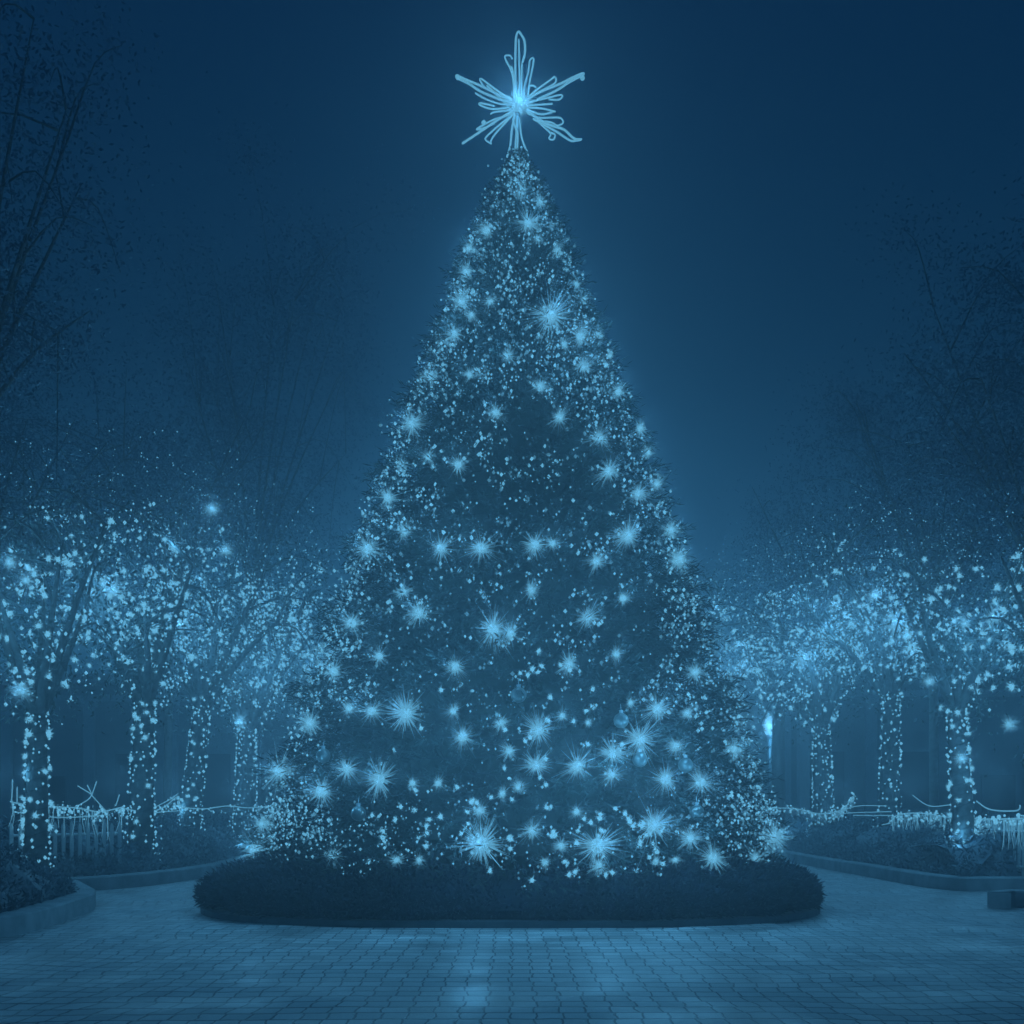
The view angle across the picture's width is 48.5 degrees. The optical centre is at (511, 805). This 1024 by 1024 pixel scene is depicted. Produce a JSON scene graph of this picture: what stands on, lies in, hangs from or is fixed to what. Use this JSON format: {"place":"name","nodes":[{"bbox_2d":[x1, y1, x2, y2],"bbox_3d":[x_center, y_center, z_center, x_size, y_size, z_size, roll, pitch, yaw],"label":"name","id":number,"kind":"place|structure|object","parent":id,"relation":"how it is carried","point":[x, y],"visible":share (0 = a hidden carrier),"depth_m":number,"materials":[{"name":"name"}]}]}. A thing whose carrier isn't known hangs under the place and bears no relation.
{"place":"outdoors","nodes":[
{"label":"outdoors","id":0,"kind":"place"},
{"bbox_2d":[0,673,362,837],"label":"arcade building","id":1,"kind":"structure","parent":0,"point":[100,757],"depth_m":46.00,"materials":[{"name":"paint"}]},
{"bbox_2d":[48,776,65,825],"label":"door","id":2,"kind":"structure","parent":1,"relation":"in","point":[57,788],"depth_m":45.95,"materials":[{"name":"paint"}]},
{"bbox_2d":[115,754,130,807],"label":"window","id":3,"kind":"structure","parent":1,"relation":"in","point":[122,777],"depth_m":45.95,"materials":[{"name":"blue glass"}]},
{"bbox_2d":[202,754,229,807],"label":"window","id":4,"kind":"structure","parent":1,"relation":"in","point":[216,793],"depth_m":45.95,"materials":[{"name":"blue glass"}]},
{"bbox_2d":[0,838,1023,1023],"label":"paving","id":5,"kind":"structure","parent":0,"point":[859,949],"depth_m":9.04,"materials":[{"name":"brick"}]},
{"bbox_2d":[0,880,95,939],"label":"stone kerb","id":6,"kind":"structure","parent":5,"relation":"on","point":[43,914],"depth_m":12.33,"materials":[{"name":"grey stone"}]},
{"bbox_2d":[67,838,298,889],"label":"stone kerb","id":7,"kind":"structure","parent":5,"relation":"on","point":[131,880],"depth_m":18.63,"materials":[{"name":"grey stone"}]},
{"bbox_2d":[211,549,381,845],"bbox_3d":[-5.701,-3.208,33.694,6.879,8.839,4.624,0,0,0],"label":"street tree","id":8,"kind":"object","parent":5,"relation":"on","point":[296,661],"visible":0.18,"depth_m":33.83,"materials":[{"name":"blue plant"}]},
{"bbox_2d":[229,553,375,844],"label":"string lights","id":9,"kind":"object","parent":8,"relation":"attached to","point":[311,659],"visible":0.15,"depth_m":33.63,"materials":[{"name":"blue metal"}]},
{"bbox_2d":[200,905,819,927],"bbox_3d":[-0.020,1.265,15.400,7.860,0.070,6.600,0,0,0],"label":"stone edging","id":10,"kind":"object","parent":5,"relation":"on","point":[221,914],"visible":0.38,"depth_m":12.21,"materials":[{"name":"grey stone"}]},
{"bbox_2d":[192,841,826,922],"bbox_3d":[-0.039,0.851,15.396,8.052,0.843,6.780,0,0,0],"label":"round hedge","id":11,"kind":"object","parent":10,"relation":"on","point":[690,888],"visible":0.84,"depth_m":12.51,"materials":[{"name":"blue plant"}]},
{"bbox_2d":[236,146,797,897],"bbox_3d":[0.089,-3.830,15.511,7.453,10.261,7.418,0,0,0],"label":"christmas tree","id":12,"kind":"object","parent":5,"relation":"on","point":[438,722],"visible":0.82,"depth_m":13.84,"materials":[{"name":"blue plant"}]},
{"bbox_2d":[251,736,310,796],"bbox_3d":[-2.925,-0.488,14.055,0.664,0.800,0.634,0,0,43],"label":"starburst light","id":13,"kind":"object","parent":12,"relation":"attached to","point":[276,770],"visible":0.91,"depth_m":13.94,"materials":[{"name":"blue"}]},
{"bbox_2d":[295,704,321,739],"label":"starburst light","id":14,"kind":"object","parent":12,"relation":"attached to","point":[309,722],"visible":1,"depth_m":13.58,"materials":[{"name":"blue"}]},
{"bbox_2d":[296,763,340,821],"bbox_3d":[-2.230,-0.167,13.050,0.578,0.702,0.534,0,0,-27],"label":"starburst light","id":15,"kind":"object","parent":12,"relation":"attached to","point":[319,791],"visible":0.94,"depth_m":13.01,"materials":[{"name":"blue"}]},
{"bbox_2d":[332,755,358,784],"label":"starburst light","id":16,"kind":"object","parent":12,"relation":"attached to","point":[346,769],"visible":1,"depth_m":12.84,"materials":[{"name":"blue"}]},
{"bbox_2d":[333,605,365,638],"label":"starburst light","id":17,"kind":"object","parent":12,"relation":"attached to","point":[354,624],"visible":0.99,"depth_m":13.69,"materials":[{"name":"blue"}]},
{"bbox_2d":[351,800,365,820],"bbox_3d":[-1.712,0.031,12.683,0.170,0.277,0.167,0,0,0],"label":"bauble","id":18,"kind":"object","parent":12,"relation":"hanging from","point":[357,814],"visible":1,"depth_m":12.63,"materials":[{"name":"blue glass"}]},
{"bbox_2d":[349,531,384,567],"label":"starburst light","id":19,"kind":"object","parent":12,"relation":"attached to","point":[368,547],"visible":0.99,"depth_m":14.01,"materials":[{"name":"blue"}]},
{"bbox_2d":[353,699,387,725],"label":"starburst light","id":20,"kind":"object","parent":12,"relation":"attached to","point":[371,710],"visible":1,"depth_m":12.90,"materials":[{"name":"blue"}]},
{"bbox_2d":[358,758,398,800],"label":"starburst light","id":21,"kind":"object","parent":12,"relation":"attached to","point":[378,780],"visible":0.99,"depth_m":12.55,"materials":[{"name":"blue"}]},
{"bbox_2d":[379,690,423,739],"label":"starburst light","id":22,"kind":"object","parent":12,"relation":"attached to","point":[404,713],"visible":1,"depth_m":12.66,"materials":[{"name":"blue"}]},
{"bbox_2d":[392,408,424,438],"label":"starburst light","id":23,"kind":"object","parent":12,"relation":"attached to","point":[411,423],"visible":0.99,"depth_m":14.32,"materials":[{"name":"blue"}]},
{"bbox_2d":[405,599,432,628],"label":"starburst light","id":24,"kind":"object","parent":12,"relation":"attached to","point":[418,610],"visible":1,"depth_m":13.09,"materials":[{"name":"blue"}]},
{"bbox_2d":[417,529,455,573],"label":"starburst light","id":25,"kind":"object","parent":12,"relation":"attached to","point":[440,547],"visible":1,"depth_m":13.27,"materials":[{"name":"blue"}]},
{"bbox_2d":[451,719,481,759],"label":"starburst light","id":26,"kind":"object","parent":12,"relation":"attached to","point":[462,736],"visible":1,"depth_m":12.38,"materials":[{"name":"blue"}]},
{"bbox_2d":[448,810,509,869],"bbox_3d":[-0.351,0.377,12.088,0.674,0.659,0.685,0,0,0],"label":"starburst light","id":27,"kind":"object","parent":12,"relation":"attached to","point":[479,839],"visible":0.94,"depth_m":12.05,"materials":[{"name":"blue"}]},
{"bbox_2d":[462,530,508,569],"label":"starburst light","id":28,"kind":"object","parent":12,"relation":"attached to","point":[480,548],"visible":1,"depth_m":13.12,"materials":[{"name":"blue"}]},
{"bbox_2d":[475,604,514,660],"bbox_3d":[-0.201,-1.930,12.781,0.438,0.650,0.628,0,0,-9],"label":"starburst light","id":29,"kind":"object","parent":12,"relation":"attached to","point":[491,627],"visible":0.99,"depth_m":12.76,"materials":[{"name":"blue"}]},
{"bbox_2d":[252,146,784,889],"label":"string lights","id":30,"kind":"object","parent":12,"relation":"attached to","point":[594,636],"visible":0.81,"depth_m":13.72,"materials":[{"name":"blue metal"}]},
{"bbox_2d":[511,678,525,702],"bbox_3d":[0.073,-1.276,12.540,0.170,0.277,0.167,0,0,0],"label":"bauble","id":31,"kind":"object","parent":12,"relation":"hanging from","point":[516,694],"visible":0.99,"depth_m":12.48,"materials":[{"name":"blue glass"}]},
{"bbox_2d":[455,30,584,157],"bbox_3d":[0.108,-9.566,15.493,1.767,1.953,0.400,0,0,0],"label":"star topper","id":32,"kind":"object","parent":12,"relation":"attached to","point":[518,103],"visible":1,"depth_m":15.47,"materials":[{"name":"blue"}]},
{"bbox_2d":[510,203,544,245],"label":"starburst light","id":33,"kind":"object","parent":12,"relation":"attached to","point":[528,224],"visible":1,"depth_m":14.75,"materials":[{"name":"blue"}]},
{"bbox_2d":[516,751,551,779],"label":"starburst light","id":34,"kind":"object","parent":12,"relation":"attached to","point":[535,764],"visible":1,"depth_m":12.25,"materials":[{"name":"blue"}]},
{"bbox_2d":[520,530,553,561],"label":"starburst light","id":35,"kind":"object","parent":12,"relation":"attached to","point":[534,544],"visible":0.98,"depth_m":13.12,"materials":[{"name":"blue"}]},
{"bbox_2d":[521,703,554,751],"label":"starburst light","id":36,"kind":"object","parent":12,"relation":"attached to","point":[537,728],"visible":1,"depth_m":12.36,"materials":[{"name":"blue"}]},
{"bbox_2d":[519,286,587,342],"bbox_3d":[0.469,-6.161,14.329,0.709,0.787,0.748,0,0,-26],"label":"starburst light","id":37,"kind":"object","parent":12,"relation":"attached to","point":[550,316],"visible":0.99,"depth_m":14.31,"materials":[{"name":"blue"}]},
{"bbox_2d":[554,738,602,781],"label":"starburst light","id":38,"kind":"object","parent":12,"relation":"attached to","point":[577,766],"visible":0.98,"depth_m":12.29,"materials":[{"name":"blue"}]},
{"bbox_2d":[572,600,603,635],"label":"starburst light","id":39,"kind":"object","parent":12,"relation":"attached to","point":[591,617],"visible":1,"depth_m":12.92,"materials":[{"name":"blue"}]},
{"bbox_2d":[561,823,627,871],"bbox_3d":[0.870,0.440,12.146,0.784,0.526,0.796,0,0,31],"label":"starburst light","id":40,"kind":"object","parent":12,"relation":"attached to","point":[596,845],"visible":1,"depth_m":12.12,"materials":[{"name":"blue"}]},
{"bbox_2d":[588,454,626,489],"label":"starburst light","id":41,"kind":"object","parent":12,"relation":"attached to","point":[608,471],"visible":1,"depth_m":13.76,"materials":[{"name":"blue"}]},
{"bbox_2d":[595,735,631,766],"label":"starburst light","id":42,"kind":"object","parent":12,"relation":"attached to","point":[612,753],"visible":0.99,"depth_m":12.43,"materials":[{"name":"blue"}]},
{"bbox_2d":[613,704,628,727],"bbox_3d":[1.213,-1.003,12.656,0.170,0.277,0.167,0,0,0],"label":"bauble","id":43,"kind":"object","parent":12,"relation":"hanging from","point":[621,720],"visible":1,"depth_m":12.60,"materials":[{"name":"blue glass"}]},
{"bbox_2d":[609,515,642,552],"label":"starburst light","id":44,"kind":"object","parent":12,"relation":"attached to","point":[628,533],"visible":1,"depth_m":13.55,"materials":[{"name":"blue glass"}]},
{"bbox_2d":[608,705,661,771],"bbox_3d":[1.385,-0.727,12.584,0.619,0.767,0.608,0,0,10],"label":"starburst light","id":45,"kind":"object","parent":12,"relation":"attached to","point":[639,738],"visible":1,"depth_m":12.59,"materials":[{"name":"blue"}]},
{"bbox_2d":[632,745,647,766],"bbox_3d":[1.418,-0.568,12.603,0.170,0.277,0.167,0,0,0],"label":"bauble","id":46,"kind":"object","parent":12,"relation":"hanging from","point":[639,758],"visible":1,"depth_m":12.55,"materials":[{"name":"blue glass"}]},
{"bbox_2d":[634,688,673,727],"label":"starburst light","id":47,"kind":"object","parent":12,"relation":"attached to","point":[658,710],"visible":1,"depth_m":12.83,"materials":[{"name":"blue"}]},
{"bbox_2d":[630,806,690,865],"bbox_3d":[1.588,0.231,12.470,0.632,0.910,0.714,0,0,0],"label":"starburst light","id":48,"kind":"object","parent":12,"relation":"attached to","point":[653,823],"visible":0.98,"depth_m":12.38,"materials":[{"name":"blue"}]},
{"bbox_2d":[639,758,681,796],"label":"starburst light","id":49,"kind":"object","parent":12,"relation":"attached to","point":[664,779],"visible":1,"depth_m":12.61,"materials":[{"name":"blue"}]},
{"bbox_2d":[664,541,693,579],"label":"starburst light","id":50,"kind":"object","parent":12,"relation":"attached to","point":[679,559],"visible":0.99,"depth_m":14.15,"materials":[{"name":"blue"}]},
{"bbox_2d":[678,752,692,772],"bbox_3d":[1.966,-0.515,12.893,0.170,0.277,0.167,0,0,0],"label":"bauble","id":51,"kind":"object","parent":12,"relation":"hanging from","point":[685,764],"visible":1,"depth_m":12.84,"materials":[{"name":"blue glass"}]},
{"bbox_2d":[676,827,706,849],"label":"starburst light","id":52,"kind":"object","parent":12,"relation":"attached to","point":[689,837],"visible":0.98,"depth_m":12.61,"materials":[{"name":"blue"}]},
{"bbox_2d":[686,761,722,802],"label":"starburst light","id":53,"kind":"object","parent":12,"relation":"attached to","point":[700,782],"visible":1,"depth_m":12.89,"materials":[{"name":"blue"}]},
{"bbox_2d":[695,836,731,874],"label":"starburst light","id":54,"kind":"object","parent":12,"relation":"attached to","point":[712,857],"visible":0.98,"depth_m":12.80,"materials":[{"name":"blue"}]},
{"bbox_2d":[752,817,794,855],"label":"starburst light","id":55,"kind":"object","parent":12,"relation":"attached to","point":[776,834],"visible":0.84,"depth_m":13.90,"materials":[{"name":"blue"}]},
{"bbox_2d":[655,562,793,845],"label":"street tree","id":56,"kind":"object","parent":5,"relation":"on","point":[716,611],"visible":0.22,"depth_m":33.66,"materials":[{"name":"blue plant"}]},
{"bbox_2d":[764,714,771,833],"bbox_3d":[7.027,-0.605,31.000,0.330,3.810,0.330,0,0,0],"label":"street lamp","id":57,"kind":"object","parent":5,"relation":"on","point":[768,728],"visible":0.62,"depth_m":30.95,"materials":[{"name":"metal"}]},
{"bbox_2d":[766,687,789,847],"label":"round column","id":58,"kind":"structure","parent":5,"relation":"on","point":[778,753],"depth_m":29.85,"materials":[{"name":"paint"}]},
{"bbox_2d":[792,709,809,821],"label":"fluted pillar","id":59,"kind":"structure","parent":5,"relation":"on","point":[803,775],"depth_m":37.81,"materials":[{"name":"grey stone"}]},
{"bbox_2d":[745,844,1023,890],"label":"stone kerb","id":60,"kind":"structure","parent":5,"relation":"on","point":[939,881],"depth_m":18.86,"materials":[{"name":"grey stone"}]},
{"bbox_2d":[987,889,1023,908],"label":"stone kerb","id":61,"kind":"structure","parent":5,"relation":"on","point":[1007,899],"depth_m":14.51,"materials":[{"name":"grey stone"}]},
{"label":"planting soil","id":62,"kind":"structure","parent":5,"relation":"on","visible":0},
{"bbox_2d":[0,840,79,912],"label":"shrub border","id":63,"kind":"object","parent":62,"relation":"on","point":[24,881],"visible":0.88,"depth_m":13.33,"materials":[{"name":"blue plant"}]},
{"bbox_2d":[9,821,120,863],"bbox_3d":[-6.993,0.715,17.884,0.049,0.970,1.898,0,0,38],"label":"picket fence","id":64,"kind":"object","parent":62,"relation":"on","point":[63,834],"visible":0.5,"depth_m":18.02,"materials":[{"name":"paint"}]},
{"bbox_2d":[0,421,175,868],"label":"street tree","id":65,"kind":"object","parent":62,"relation":"on","point":[43,702],"visible":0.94,"depth_m":16.88,"materials":[{"name":"blue plant"}]},
{"bbox_2d":[8,779,124,840],"bbox_3d":[-6.758,0.085,17.607,0.503,0.964,1.955,0,0,40],"label":"light garland","id":66,"kind":"object","parent":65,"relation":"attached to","point":[102,809],"visible":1,"depth_m":17.69,"materials":[{"name":"blue wicker"}]},
{"bbox_2d":[0,441,172,868],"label":"string lights","id":67,"kind":"object","parent":65,"relation":"attached to","point":[49,676],"visible":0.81,"depth_m":16.90,"materials":[{"name":"blue metal"}]},
{"bbox_2d":[0,0,207,532],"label":"shade tree","id":68,"kind":"object","parent":62,"relation":"on","point":[26,244],"visible":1,"depth_m":16.56,"materials":[{"name":"blue plant"}]},
{"bbox_2d":[0,246,255,641],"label":"shade tree","id":69,"kind":"object","parent":62,"relation":"on","point":[5,494],"visible":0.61,"depth_m":25.66,"materials":[{"name":"blue plant"}]},
{"bbox_2d":[0,448,255,852],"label":"street tree","id":70,"kind":"object","parent":62,"relation":"on","point":[145,690],"visible":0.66,"depth_m":19.84,"materials":[{"name":"blue plant"}]},
{"bbox_2d":[97,575,125,609],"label":"starburst light","id":71,"kind":"object","parent":70,"relation":"attached to","point":[114,588],"visible":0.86,"depth_m":18.96,"materials":[{"name":"blue"}]},
{"bbox_2d":[2,423,256,853],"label":"string lights","id":72,"kind":"object","parent":70,"relation":"attached to","point":[134,714],"visible":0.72,"depth_m":19.80,"materials":[{"name":"blue metal"}]},
{"bbox_2d":[120,793,273,822],"bbox_3d":[-6.274,0.026,23.727,0.400,0.544,8.640,0,0,5],"label":"light garland","id":73,"kind":"object","parent":70,"relation":"hanging from","point":[174,806],"visible":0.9,"depth_m":22.07,"materials":[{"name":"blue wicker"}]},
{"bbox_2d":[0,809,267,876],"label":"shrub border","id":74,"kind":"object","parent":62,"relation":"on","point":[183,847],"visible":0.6,"depth_m":19.93,"materials":[{"name":"blue plant"}]},
{"bbox_2d":[0,340,343,821],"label":"shade tree","id":75,"kind":"object","parent":62,"relation":"on","point":[167,768],"visible":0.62,"depth_m":30.75,"materials":[{"name":"blue plant"}]},
{"bbox_2d":[72,477,347,836],"bbox_3d":[-6.367,-2.819,24.174,6.106,8.093,3.580,0,0,0],"label":"street tree","id":76,"kind":"object","parent":62,"relation":"on","point":[200,687],"visible":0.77,"depth_m":23.86,"materials":[{"name":"blue plant"}]},
{"bbox_2d":[102,451,327,836],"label":"string lights","id":77,"kind":"object","parent":76,"relation":"attached to","point":[237,648],"visible":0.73,"depth_m":23.84,"materials":[{"name":"blue metal"}]},
{"bbox_2d":[146,544,348,841],"bbox_3d":[-6.304,-2.667,27.957,5.883,7.740,5.670,0,0,-25],"label":"street tree","id":78,"kind":"object","parent":62,"relation":"on","point":[254,715],"visible":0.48,"depth_m":27.80,"materials":[{"name":"blue plant"}]},
{"bbox_2d":[155,520,379,836],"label":"string lights","id":79,"kind":"object","parent":78,"relation":"attached to","point":[282,664],"visible":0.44,"depth_m":27.79,"materials":[{"name":"blue metal"}]},
{"bbox_2d":[80,102,476,681],"bbox_3d":[-7.156,-9.869,35.598,10.834,22.243,11.025,0,0,-33],"label":"shade tree","id":80,"kind":"object","parent":62,"relation":"on","point":[265,489],"visible":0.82,"depth_m":35.81,"materials":[{"name":"blue plant"}]},
{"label":"planting soil","id":81,"kind":"structure","parent":5,"relation":"on","visible":0},
{"bbox_2d":[684,571,907,830],"bbox_3d":[6.906,-2.402,27.889,5.233,7.208,5.384,0,0,-41],"label":"street tree","id":82,"kind":"object","parent":81,"relation":"on","point":[815,708],"visible":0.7,"depth_m":27.79,"materials":[{"name":"blue plant"}]},
{"bbox_2d":[696,539,898,831],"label":"string lights","id":83,"kind":"object","parent":82,"relation":"attached to","point":[758,670],"visible":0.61,"depth_m":27.75,"materials":[{"name":"blue metal"}]},
{"bbox_2d":[768,792,891,821],"bbox_3d":[7.309,0.046,25.859,0.790,0.711,4.823,0,0,-16],"label":"light garland","id":84,"kind":"object","parent":82,"relation":"hanging from","point":[844,807],"visible":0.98,"depth_m":25.50,"materials":[{"name":"blue wicker"}]},
{"bbox_2d":[698,437,929,695],"bbox_3d":[8.899,-4.590,32.797,7.129,11.682,7.002,0,0,0],"label":"shade tree","id":85,"kind":"object","parent":81,"relation":"on","point":[791,578],"visible":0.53,"depth_m":32.74,"materials":[{"name":"blue plant"}]},
{"bbox_2d":[676,543,796,828],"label":"string lights","id":86,"kind":"object","parent":85,"relation":"attached to","point":[765,693],"visible":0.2,"depth_m":33.58,"materials":[{"name":"blue metal"}]},
{"bbox_2d":[747,498,982,826],"bbox_3d":[7.594,-2.533,24.143,5.137,7.469,4.191,0,0,0],"label":"street tree","id":87,"kind":"object","parent":81,"relation":"on","point":[889,683],"visible":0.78,"depth_m":23.85,"materials":[{"name":"blue plant"}]},
{"bbox_2d":[766,486,971,826],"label":"string lights","id":88,"kind":"object","parent":87,"relation":"attached to","point":[836,571],"visible":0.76,"depth_m":23.81,"materials":[{"name":"blue metal"}]},
{"bbox_2d":[874,602,910,645],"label":"starburst light","id":89,"kind":"object","parent":87,"relation":"attached to","point":[893,618],"visible":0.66,"depth_m":21.96,"materials":[{"name":"blue"}]},
{"bbox_2d":[763,807,1021,876],"bbox_3d":[9.613,0.647,24.634,6.034,1.298,14.393,0,0,0],"label":"shrub border","id":90,"kind":"object","parent":81,"relation":"on","point":[923,848],"visible":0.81,"depth_m":20.60,"materials":[{"name":"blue plant"}]},
{"bbox_2d":[763,358,1023,821],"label":"shade tree","id":91,"kind":"object","parent":81,"relation":"on","point":[923,532],"visible":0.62,"depth_m":26.88,"materials":[{"name":"blue plant"}]},
{"bbox_2d":[810,143,1023,661],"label":"shade tree","id":92,"kind":"object","parent":81,"relation":"on","point":[995,476],"visible":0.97,"depth_m":19.89,"materials":[{"name":"blue plant"}]},
{"bbox_2d":[843,510,1023,844],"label":"street tree","id":93,"kind":"object","parent":81,"relation":"on","point":[959,698],"visible":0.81,"depth_m":18.87,"materials":[{"name":"blue plant"}]},
{"bbox_2d":[853,795,981,833],"bbox_3d":[7.719,0.175,21.588,0.470,0.771,5.666,0,0,-4],"label":"light garland","id":94,"kind":"object","parent":93,"relation":"hanging from","point":[916,815],"visible":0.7,"depth_m":21.88,"materials":[{"name":"blue wicker"}]},
{"bbox_2d":[856,491,1023,844],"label":"string lights","id":95,"kind":"object","parent":93,"relation":"attached to","point":[954,620],"visible":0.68,"depth_m":18.87,"materials":[{"name":"blue metal"}]},
{"bbox_2d":[944,548,1023,776],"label":"street tree","id":96,"kind":"object","parent":81,"relation":"on","point":[1020,610],"visible":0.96,"depth_m":17.10,"materials":[{"name":"blue plant"}]},
{"bbox_2d":[963,516,1023,691],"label":"string lights","id":97,"kind":"object","parent":96,"relation":"attached to","point":[1011,647],"visible":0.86,"depth_m":17.02,"materials":[{"name":"blue metal"}]},
{"bbox_2d":[975,820,1023,876],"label":"picket fence","id":98,"kind":"object","parent":81,"relation":"on","point":[1014,852],"visible":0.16,"depth_m":17.78,"materials":[{"name":"paint"}]},
{"bbox_2d":[976,801,1023,848],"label":"light garland","id":99,"kind":"object","parent":98,"relation":"attached to","point":[979,819],"visible":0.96,"depth_m":17.84,"materials":[{"name":"blue wicker"}]},
{"bbox_2d":[0,0,1023,672],"label":"sky","id":100,"kind":"structure","parent":0,"point":[721,163],"materials":[{"name":"blue"}]},
{"bbox_2d":[675,667,1023,838],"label":"arcade building","id":101,"kind":"structure","parent":0,"point":[856,769],"depth_m":44.00,"materials":[{"name":"paint"}]},
{"bbox_2d":[810,752,843,808],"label":"window","id":102,"kind":"structure","parent":101,"relation":"in","point":[838,757],"depth_m":43.95,"materials":[{"name":"blue glass"}]},
{"bbox_2d":[900,752,928,808],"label":"window","id":103,"kind":"structure","parent":101,"relation":"in","point":[914,771],"depth_m":43.95,"materials":[{"name":"blue glass"}]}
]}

